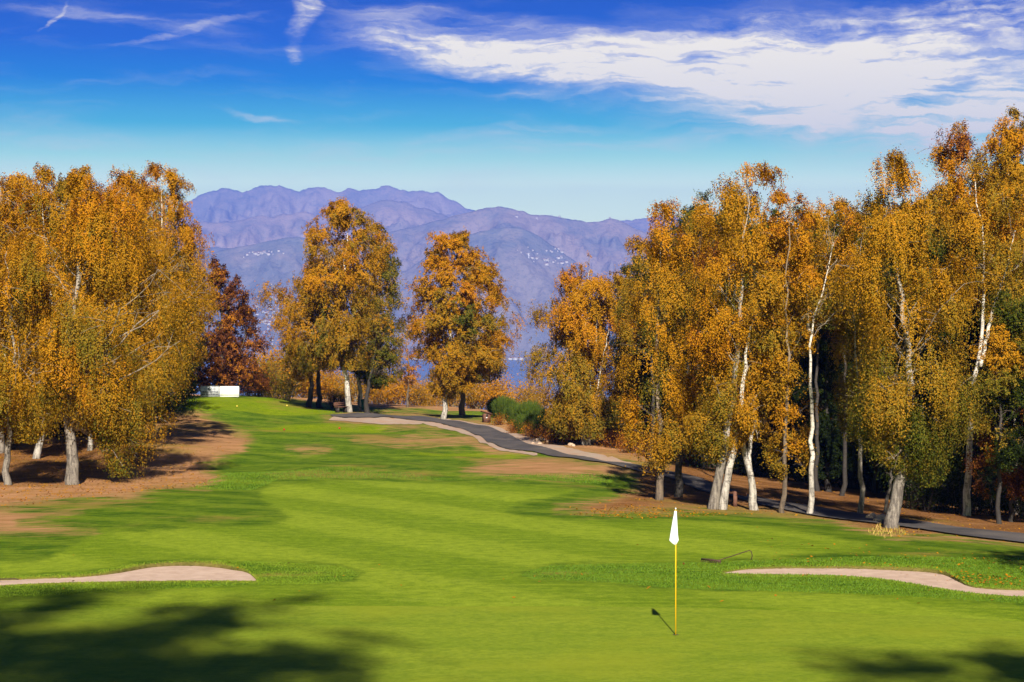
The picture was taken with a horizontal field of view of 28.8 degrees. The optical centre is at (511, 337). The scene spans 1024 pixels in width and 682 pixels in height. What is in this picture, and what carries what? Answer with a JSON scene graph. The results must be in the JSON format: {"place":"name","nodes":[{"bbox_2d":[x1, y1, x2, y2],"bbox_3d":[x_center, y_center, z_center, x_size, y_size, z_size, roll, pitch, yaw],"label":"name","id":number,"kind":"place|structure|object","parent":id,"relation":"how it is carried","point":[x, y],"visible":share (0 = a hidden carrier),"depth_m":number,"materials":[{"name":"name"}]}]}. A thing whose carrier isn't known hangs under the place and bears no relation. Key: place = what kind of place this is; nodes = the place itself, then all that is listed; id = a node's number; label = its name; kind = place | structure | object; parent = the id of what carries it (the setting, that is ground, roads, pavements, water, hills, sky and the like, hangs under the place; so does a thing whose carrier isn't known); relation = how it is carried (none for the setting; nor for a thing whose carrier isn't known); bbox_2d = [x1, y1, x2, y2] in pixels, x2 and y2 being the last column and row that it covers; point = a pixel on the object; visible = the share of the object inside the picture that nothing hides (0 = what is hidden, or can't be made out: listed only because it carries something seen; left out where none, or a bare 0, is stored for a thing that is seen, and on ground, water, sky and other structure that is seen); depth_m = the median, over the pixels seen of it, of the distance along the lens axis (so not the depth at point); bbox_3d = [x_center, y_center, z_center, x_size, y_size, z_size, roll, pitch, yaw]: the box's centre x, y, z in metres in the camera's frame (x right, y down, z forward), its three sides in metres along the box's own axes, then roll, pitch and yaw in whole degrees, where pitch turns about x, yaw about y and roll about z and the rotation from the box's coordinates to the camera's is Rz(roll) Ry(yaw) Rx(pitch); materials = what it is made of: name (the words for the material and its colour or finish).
{"place":"outdoors","nodes":[
{"label":"outdoors","id":0,"kind":"place"},
{"bbox_2d":[56,200,447,259],"bbox_3d":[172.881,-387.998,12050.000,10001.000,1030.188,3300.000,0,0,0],"label":"mountain ridge","id":1,"kind":"structure","parent":0,"point":[392,215],"depth_m":12766.13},
{"bbox_2d":[115,185,681,238],"bbox_3d":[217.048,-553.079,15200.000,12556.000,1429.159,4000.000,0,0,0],"label":"mountain ridge","id":2,"kind":"structure","parent":0,"point":[222,205],"depth_m":16307.08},
{"bbox_2d":[196,360,613,415],"bbox_3d":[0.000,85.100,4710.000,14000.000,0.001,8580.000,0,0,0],"label":"lake","id":3,"kind":"structure","parent":0,"point":[515,369],"depth_m":4751.66,"materials":[{"name":"blue liquid"}]},
{"bbox_2d":[174,206,651,282],"bbox_3d":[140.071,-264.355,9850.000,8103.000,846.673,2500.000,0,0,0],"label":"mountain ridge","id":4,"kind":"structure","parent":0,"point":[603,242],"depth_m":10213.46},
{"bbox_2d":[115,227,791,359],"bbox_3d":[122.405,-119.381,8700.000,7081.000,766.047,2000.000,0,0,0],"label":"mountain ridge","id":5,"kind":"structure","parent":0,"point":[525,276],"depth_m":8633.51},
{"bbox_2d":[0,394,1023,621],"bbox_3d":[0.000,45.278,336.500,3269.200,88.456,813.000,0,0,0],"label":"ground","id":6,"kind":"structure","parent":0,"point":[474,539],"depth_m":54.63,"materials":[{"name":"plant"}]},
{"bbox_2d":[0,171,66,452],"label":"birch tree","id":7,"kind":"object","parent":6,"relation":"on","point":[6,210],"visible":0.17,"depth_m":89.84,"materials":[{"name":"orange plant"}]},
{"bbox_2d":[0,234,88,484],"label":"birch tree","id":8,"kind":"object","parent":6,"relation":"on","point":[30,422],"visible":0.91,"depth_m":71.85,"materials":[{"name":"orange plant"}]},
{"bbox_2d":[0,161,105,458],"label":"birch tree","id":9,"kind":"object","parent":6,"relation":"on","point":[35,202],"visible":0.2,"depth_m":86.75,"materials":[{"name":"orange plant"}]},
{"bbox_2d":[34,164,118,432],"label":"birch tree","id":10,"kind":"object","parent":6,"relation":"on","point":[64,199],"visible":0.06,"depth_m":103.63,"materials":[{"name":"orange plant"}]},
{"bbox_2d":[0,165,234,484],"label":"birch tree","id":11,"kind":"object","parent":6,"relation":"on","point":[105,409],"visible":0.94,"depth_m":72.96,"materials":[{"name":"orange plant"}]},
{"bbox_2d":[0,566,255,584],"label":"sand bunker","id":12,"kind":"object","parent":6,"relation":"on","point":[164,573],"visible":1,"depth_m":42.99},
{"bbox_2d":[49,164,221,450],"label":"birch tree","id":13,"kind":"object","parent":6,"relation":"on","point":[144,194],"visible":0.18,"depth_m":89.41,"materials":[{"name":"orange plant"}]},
{"bbox_2d":[107,164,199,401],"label":"birch tree","id":14,"kind":"object","parent":6,"relation":"on","point":[164,194],"visible":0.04,"depth_m":111.82,"materials":[{"name":"orange plant"}]},
{"bbox_2d":[121,160,224,437],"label":"birch tree","id":15,"kind":"object","parent":6,"relation":"on","point":[172,180],"visible":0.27,"depth_m":96.92,"materials":[{"name":"orange plant"}]},
{"bbox_2d":[157,379,199,418],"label":"dark shrub","id":16,"kind":"object","parent":6,"relation":"on","point":[173,403],"visible":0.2,"depth_m":117.65,"materials":[{"name":"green plant"}]},
{"bbox_2d":[172,234,213,390],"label":"dark tree","id":17,"kind":"object","parent":6,"relation":"on","point":[192,360],"visible":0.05,"depth_m":132.14,"materials":[{"name":"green plant"}]},
{"bbox_2d":[200,387,218,396],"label":"tee board","id":18,"kind":"object","parent":6,"relation":"on","point":[209,391],"visible":1,"depth_m":135.99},
{"bbox_2d":[168,253,279,393],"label":"red tree","id":19,"kind":"object","parent":6,"relation":"on","point":[228,366],"visible":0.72,"depth_m":142.19,"materials":[{"name":"brown plant"}]},
{"bbox_2d":[220,386,238,396],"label":"tee board","id":20,"kind":"object","parent":6,"relation":"on","point":[229,391],"visible":0.96,"depth_m":135.99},
{"bbox_2d":[248,357,291,396],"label":"olive shrub","id":21,"kind":"object","parent":6,"relation":"on","point":[270,369],"visible":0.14,"depth_m":150.06,"materials":[{"name":"brown plant"}]},
{"bbox_2d":[247,338,297,395],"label":"autumn shrub","id":22,"kind":"object","parent":6,"relation":"on","point":[272,361],"visible":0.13,"depth_m":162.61,"materials":[{"name":"orange plant"}]},
{"bbox_2d":[258,368,302,399],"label":"olive shrub","id":23,"kind":"object","parent":6,"relation":"on","point":[275,391],"visible":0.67,"depth_m":145.82,"materials":[{"name":"green plant"}]},
{"bbox_2d":[266,366,307,400],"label":"olive shrub","id":24,"kind":"object","parent":6,"relation":"on","point":[291,389],"visible":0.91,"depth_m":146.65,"materials":[{"name":"green plant"}]},
{"bbox_2d":[247,342,327,397],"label":"autumn shrub","id":25,"kind":"object","parent":6,"relation":"on","point":[277,362],"visible":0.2,"depth_m":162.50,"materials":[{"name":"orange plant"}]},
{"bbox_2d":[265,276,336,407],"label":"birch tree","id":26,"kind":"object","parent":6,"relation":"on","point":[305,374],"visible":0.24,"depth_m":136.89,"materials":[{"name":"orange plant"}]},
{"bbox_2d":[289,370,338,398],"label":"autumn shrub","id":27,"kind":"object","parent":6,"relation":"on","point":[303,393],"visible":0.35,"depth_m":164.89,"materials":[{"name":"orange plant"}]},
{"bbox_2d":[244,196,396,411],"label":"birch tree","id":28,"kind":"object","parent":6,"relation":"on","point":[334,338],"visible":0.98,"depth_m":131.22,"materials":[{"name":"orange plant"}]},
{"bbox_2d":[296,288,344,408],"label":"birch tree","id":29,"kind":"object","parent":6,"relation":"on","point":[319,396],"visible":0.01,"depth_m":141.78,"materials":[{"name":"orange plant"}]},
{"bbox_2d":[313,367,349,399],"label":"autumn shrub","id":30,"kind":"object","parent":6,"relation":"on","point":[326,385],"visible":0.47,"depth_m":166.12,"materials":[{"name":"orange plant"}]},
{"bbox_2d":[322,384,342,408],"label":"olive shrub","id":31,"kind":"object","parent":6,"relation":"on","point":[330,401],"visible":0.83,"depth_m":143.94,"materials":[{"name":"brown plant"}]},
{"bbox_2d":[326,370,388,401],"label":"autumn shrub","id":32,"kind":"object","parent":6,"relation":"on","point":[355,390],"visible":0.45,"depth_m":162.19,"materials":[{"name":"orange plant"}]},
{"bbox_2d":[355,381,400,403],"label":"autumn shrub","id":33,"kind":"object","parent":6,"relation":"on","point":[377,399],"visible":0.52,"depth_m":163.32,"materials":[{"name":"orange plant"}]},
{"bbox_2d":[349,222,410,411],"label":"birch tree","id":34,"kind":"object","parent":6,"relation":"on","point":[391,297],"visible":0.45,"depth_m":142.29,"materials":[{"name":"orange plant"}]},
{"bbox_2d":[361,311,410,412],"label":"birch tree","id":35,"kind":"object","parent":6,"relation":"on","point":[386,352],"visible":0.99,"depth_m":128.65,"materials":[{"name":"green plant"}]},
{"bbox_2d":[383,367,427,403],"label":"autumn shrub","id":36,"kind":"object","parent":6,"relation":"on","point":[395,395],"visible":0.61,"depth_m":166.69,"materials":[{"name":"orange plant"}]},
{"bbox_2d":[396,302,427,406],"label":"birch tree","id":37,"kind":"object","parent":6,"relation":"on","point":[409,380],"visible":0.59,"depth_m":151.92,"materials":[{"name":"brown plant"}]},
{"bbox_2d":[393,378,430,405],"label":"autumn shrub","id":38,"kind":"object","parent":6,"relation":"on","point":[418,399],"visible":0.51,"depth_m":169.05,"materials":[{"name":"orange plant"}]},
{"bbox_2d":[402,379,432,405],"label":"autumn shrub","id":39,"kind":"object","parent":6,"relation":"on","point":[421,399],"visible":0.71,"depth_m":169.20,"materials":[{"name":"orange plant"}]},
{"bbox_2d":[329,416,536,455],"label":"gravel verge","id":40,"kind":"structure","parent":6,"relation":"on","point":[384,420],"depth_m":118.97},
{"bbox_2d":[427,380,482,407],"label":"autumn shrub","id":41,"kind":"object","parent":6,"relation":"on","point":[457,404],"visible":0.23,"depth_m":163.25,"materials":[{"name":"orange plant"}]},
{"bbox_2d":[390,229,528,419],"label":"birch tree","id":42,"kind":"object","parent":6,"relation":"on","point":[461,360],"visible":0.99,"depth_m":124.11,"materials":[{"name":"orange plant"}]},
{"bbox_2d":[459,380,503,409],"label":"autumn shrub","id":43,"kind":"object","parent":6,"relation":"on","point":[475,404],"visible":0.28,"depth_m":164.84,"materials":[{"name":"orange plant"}]},
{"bbox_2d":[459,262,521,414],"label":"birch tree","id":44,"kind":"object","parent":6,"relation":"on","point":[463,401],"visible":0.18,"depth_m":130.06,"materials":[{"name":"brown plant"}]},
{"bbox_2d":[469,373,521,408],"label":"autumn shrub","id":45,"kind":"object","parent":6,"relation":"on","point":[487,384],"visible":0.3,"depth_m":163.93,"materials":[{"name":"orange plant"}]},
{"bbox_2d":[469,369,527,404],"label":"autumn shrub","id":46,"kind":"object","parent":6,"relation":"on","point":[496,392],"visible":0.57,"depth_m":162.03,"materials":[{"name":"orange plant"}]},
{"bbox_2d":[490,395,510,418],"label":"broom bush","id":47,"kind":"object","parent":6,"relation":"on","point":[498,406],"visible":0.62,"depth_m":125.60,"materials":[{"name":"green plant"}]},
{"bbox_2d":[0,411,1022,602],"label":"fallen leaves","id":48,"kind":"object","parent":6,"relation":"on","point":[379,564],"visible":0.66,"depth_m":67.57,"materials":[{"name":"brown plant"}]},
{"bbox_2d":[0,465,1023,603],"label":"rough grass","id":49,"kind":"structure","parent":6,"relation":"on","point":[774,576],"depth_m":42.93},
{"bbox_2d":[0,606,1023,681],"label":"putting green","id":50,"kind":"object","parent":6,"relation":"on","point":[398,644],"visible":1,"depth_m":33.01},
{"bbox_2d":[669,508,678,634],"bbox_3d":[2.777,4.044,34.159,0.165,2.261,0.114,0,0,0],"label":"golf flag","id":51,"kind":"object","parent":50,"relation":"on","point":[674,539],"visible":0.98,"depth_m":34.14,"materials":[{"name":"fabric"}]},
{"bbox_2d":[510,400,542,420],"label":"broom bush","id":52,"kind":"object","parent":6,"relation":"on","point":[524,408],"visible":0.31,"depth_m":113.71,"materials":[{"name":"green plant"}]},
{"bbox_2d":[507,379,553,407],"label":"autumn shrub","id":53,"kind":"object","parent":6,"relation":"on","point":[527,396],"visible":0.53,"depth_m":166.01,"materials":[{"name":"orange plant"}]},
{"bbox_2d":[447,419,632,463],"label":"gravel verge","id":54,"kind":"structure","parent":6,"relation":"on","point":[560,448],"depth_m":94.68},
{"bbox_2d":[531,408,552,437],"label":"broom bush","id":55,"kind":"object","parent":6,"relation":"on","point":[536,421],"visible":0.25,"depth_m":105.66,"materials":[{"name":"green plant"}]},
{"bbox_2d":[505,250,647,444],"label":"birch tree","id":56,"kind":"object","parent":6,"relation":"on","point":[578,406],"visible":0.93,"depth_m":99.01,"materials":[{"name":"orange plant"}]},
{"bbox_2d":[586,424,634,448],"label":"dry shrub","id":57,"kind":"object","parent":6,"relation":"on","point":[609,442],"visible":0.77,"depth_m":98.89,"materials":[{"name":"brown plant"}]},
{"bbox_2d":[604,255,644,399],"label":"dark tree","id":58,"kind":"object","parent":6,"relation":"on","point":[623,271],"visible":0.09,"depth_m":121.95,"materials":[{"name":"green plant"}]},
{"bbox_2d":[611,430,649,452],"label":"dry shrub","id":59,"kind":"object","parent":6,"relation":"on","point":[628,446],"visible":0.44,"depth_m":96.83,"materials":[{"name":"brown plant"}]},
{"bbox_2d":[606,256,655,441],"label":"dark tree","id":60,"kind":"object","parent":6,"relation":"on","point":[641,359],"visible":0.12,"depth_m":107.72,"materials":[{"name":"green plant"}]},
{"bbox_2d":[610,222,686,459],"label":"birch tree","id":61,"kind":"object","parent":6,"relation":"on","point":[622,308],"visible":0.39,"depth_m":91.70,"materials":[{"name":"orange plant"}]},
{"bbox_2d":[633,228,689,455],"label":"dark tree","id":62,"kind":"object","parent":6,"relation":"on","point":[641,372],"visible":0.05,"depth_m":97.94,"materials":[{"name":"orange plant"}]},
{"bbox_2d":[607,196,716,499],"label":"birch tree","id":63,"kind":"object","parent":6,"relation":"on","point":[679,393],"visible":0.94,"depth_m":65.45,"materials":[{"name":"brown plant"}]},
{"bbox_2d":[645,188,734,466],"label":"tree","id":64,"kind":"object","parent":6,"relation":"on","point":[704,196],"visible":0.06,"depth_m":91.84,"materials":[{"name":"orange plant"}]},
{"bbox_2d":[660,192,739,496],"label":"birch tree","id":65,"kind":"object","parent":6,"relation":"on","point":[678,474],"visible":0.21,"depth_m":67.59,"materials":[{"name":"orange plant"}]},
{"bbox_2d":[675,428,763,473],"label":"dark shrub","id":66,"kind":"object","parent":6,"relation":"on","point":[715,464],"visible":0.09,"depth_m":87.34,"materials":[{"name":"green plant"}]},
{"bbox_2d":[687,211,768,480],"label":"birch tree","id":67,"kind":"object","parent":6,"relation":"on","point":[732,300],"visible":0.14,"depth_m":79.57,"materials":[{"name":"orange plant"}]},
{"bbox_2d":[702,196,759,466],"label":"dark tree","id":68,"kind":"object","parent":6,"relation":"on","point":[731,260],"visible":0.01,"depth_m":95.88,"materials":[{"name":"orange plant"}]},
{"bbox_2d":[673,159,821,509],"bbox_3d":[7.234,0.015,62.825,4.435,11.359,4.564,0,0,33],"label":"birch tree","id":69,"kind":"object","parent":6,"relation":"on","point":[723,441],"visible":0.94,"depth_m":62.39,"materials":[{"name":"orange plant"}]},
{"bbox_2d":[708,312,791,509],"bbox_3d":[7.564,2.473,63.630,2.774,6.639,2.554,0,0,0],"label":"birch tree","id":70,"kind":"object","parent":6,"relation":"on","point":[752,498],"visible":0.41,"depth_m":63.39,"materials":[{"name":"orange plant"}]},
{"bbox_2d":[732,430,800,475],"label":"dark shrub","id":71,"kind":"object","parent":6,"relation":"on","point":[752,457],"visible":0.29,"depth_m":88.39,"materials":[{"name":"green plant"}]},
{"bbox_2d":[730,207,805,476],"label":"dark tree","id":72,"kind":"object","parent":6,"relation":"on","point":[767,473],"visible":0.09,"depth_m":87.49,"materials":[{"name":"orange plant"}]},
{"bbox_2d":[758,439,806,481],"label":"dark shrub","id":73,"kind":"object","parent":6,"relation":"on","point":[792,471],"visible":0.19,"depth_m":87.43,"materials":[{"name":"green plant"}]},
{"bbox_2d":[745,184,831,512],"bbox_3d":[8.562,0.478,62.509,2.373,10.614,2.394,0,0,35],"label":"birch tree","id":74,"kind":"object","parent":6,"relation":"on","point":[786,371],"visible":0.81,"depth_m":62.29,"materials":[{"name":"brown plant"}]},
{"bbox_2d":[759,203,830,479],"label":"dark tree","id":75,"kind":"object","parent":6,"relation":"on","point":[800,401],"visible":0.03,"depth_m":91.23,"materials":[{"name":"green plant"}]},
{"bbox_2d":[767,207,850,491],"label":"birch tree","id":76,"kind":"object","parent":6,"relation":"on","point":[816,482],"visible":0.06,"depth_m":77.83,"materials":[{"name":"orange plant"}]},
{"bbox_2d":[770,190,870,514],"bbox_3d":[9.775,0.598,62.037,3.044,10.424,3.172,0,0,-35],"label":"birch tree","id":77,"kind":"object","parent":6,"relation":"on","point":[806,271],"visible":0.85,"depth_m":62.00,"materials":[{"name":"orange plant"}]},
{"bbox_2d":[781,436,864,487],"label":"dark shrub","id":78,"kind":"object","parent":6,"relation":"on","point":[832,480],"visible":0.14,"depth_m":85.57,"materials":[{"name":"green plant"}]},
{"bbox_2d":[784,218,865,491],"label":"dark tree","id":79,"kind":"object","parent":6,"relation":"on","point":[831,450],"visible":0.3,"depth_m":79.30,"materials":[{"name":"green plant"}]},
{"bbox_2d":[809,193,876,495],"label":"birch tree","id":80,"kind":"object","parent":6,"relation":"on","point":[844,484],"visible":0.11,"depth_m":75.88,"materials":[{"name":"orange plant"}]},
{"bbox_2d":[807,199,900,488],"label":"dark tree","id":81,"kind":"object","parent":6,"relation":"on","point":[849,484],"visible":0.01,"depth_m":85.81,"materials":[{"name":"orange plant"}]},
{"bbox_2d":[823,206,891,512],"bbox_3d":[11.124,0.770,63.821,2.521,10.287,2.443,0,0,0],"label":"birch tree","id":82,"kind":"object","parent":6,"relation":"on","point":[843,350],"visible":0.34,"depth_m":63.68,"materials":[{"name":"orange plant"}]},
{"bbox_2d":[836,462,882,489],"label":"dark shrub","id":83,"kind":"object","parent":6,"relation":"on","point":[865,476],"visible":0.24,"depth_m":86.57,"materials":[{"name":"green plant"}]},
{"bbox_2d":[828,202,916,492],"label":"dark tree","id":84,"kind":"object","parent":6,"relation":"on","point":[874,483],"visible":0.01,"depth_m":81.67,"materials":[{"name":"orange plant"}]},
{"bbox_2d":[727,568,1023,596],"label":"sand bunker","id":85,"kind":"object","parent":6,"relation":"on","point":[933,579],"visible":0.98,"depth_m":43.35},
{"bbox_2d":[877,347,903,512],"bbox_3d":[12.273,3.086,64.935,1.690,5.780,1.678,0,0,-36],"label":"birch tree","id":86,"kind":"object","parent":6,"relation":"on","point":[888,495],"visible":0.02,"depth_m":64.93,"materials":[{"name":"orange plant"}]},
{"bbox_2d":[848,195,962,499],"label":"dark tree","id":87,"kind":"object","parent":6,"relation":"on","point":[883,468],"visible":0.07,"depth_m":77.26,"materials":[{"name":"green plant"}]},
{"bbox_2d":[864,448,965,509],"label":"dark shrub","id":88,"kind":"object","parent":6,"relation":"on","point":[911,501],"visible":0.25,"depth_m":69.66,"materials":[{"name":"green plant"}]},
{"bbox_2d":[827,144,1009,528],"bbox_3d":[11.578,0.065,57.193,5.186,11.365,4.169,0,0,7],"label":"birch tree","id":89,"kind":"object","parent":6,"relation":"on","point":[882,408],"visible":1,"depth_m":56.87,"materials":[{"name":"orange plant"}]},
{"bbox_2d":[881,185,964,500],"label":"birch tree","id":90,"kind":"object","parent":6,"relation":"on","point":[940,248],"visible":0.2,"depth_m":75.55,"materials":[{"name":"orange plant"}]},
{"bbox_2d":[866,448,988,511],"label":"dark shrub","id":91,"kind":"object","parent":6,"relation":"on","point":[932,502],"visible":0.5,"depth_m":68.99,"materials":[{"name":"green plant"}]},
{"bbox_2d":[906,450,985,510],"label":"dark shrub","id":92,"kind":"object","parent":6,"relation":"on","point":[943,506],"visible":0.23,"depth_m":69.92,"materials":[{"name":"green plant"}]},
{"bbox_2d":[912,443,1005,515],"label":"dark shrub","id":93,"kind":"object","parent":6,"relation":"on","point":[960,501],"visible":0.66,"depth_m":67.58,"materials":[{"name":"green plant"}]},
{"bbox_2d":[919,155,1007,508],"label":"dark tree","id":94,"kind":"object","parent":6,"relation":"on","point":[974,446],"visible":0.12,"depth_m":75.12,"materials":[{"name":"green plant"}]},
{"bbox_2d":[914,118,1023,515],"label":"birch tree","id":95,"kind":"object","parent":6,"relation":"on","point":[972,233],"visible":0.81,"depth_m":65.77,"materials":[{"name":"orange plant"}]},
{"bbox_2d":[951,467,1017,517],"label":"dark shrub","id":96,"kind":"object","parent":6,"relation":"on","point":[991,507],"visible":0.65,"depth_m":67.58,"materials":[{"name":"green plant"}]},
{"bbox_2d":[960,371,1023,521],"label":"broadleaf tree","id":97,"kind":"object","parent":6,"relation":"on","point":[1010,478],"visible":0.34,"depth_m":63.64,"materials":[{"name":"green plant"}]},
{"bbox_2d":[962,283,1023,523],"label":"broadleaf tree","id":98,"kind":"object","parent":6,"relation":"on","point":[1009,451],"visible":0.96,"depth_m":61.63,"materials":[{"name":"green plant"}]},
{"bbox_2d":[970,103,1023,513],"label":"birch tree","id":99,"kind":"object","parent":6,"relation":"on","point":[1011,140],"visible":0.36,"depth_m":69.26,"materials":[{"name":"orange plant"}]},
{"bbox_2d":[977,468,1023,518],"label":"dark shrub","id":100,"kind":"object","parent":6,"relation":"on","point":[1021,515],"visible":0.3,"depth_m":67.15,"materials":[{"name":"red plant"}]},
{"bbox_2d":[980,162,1023,456],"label":"dark tree","id":101,"kind":"object","parent":6,"relation":"on","point":[996,362],"visible":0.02,"depth_m":73.73,"materials":[{"name":"green plant"}]},
{"bbox_2d":[0,0,1023,231],"label":"sky","id":102,"kind":"structure","parent":0,"point":[583,110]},
{"bbox_2d":[331,412,1023,541],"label":"cart path","id":103,"kind":"structure","parent":0,"point":[497,437],"depth_m":76.50,"materials":[{"name":"asphalt"}]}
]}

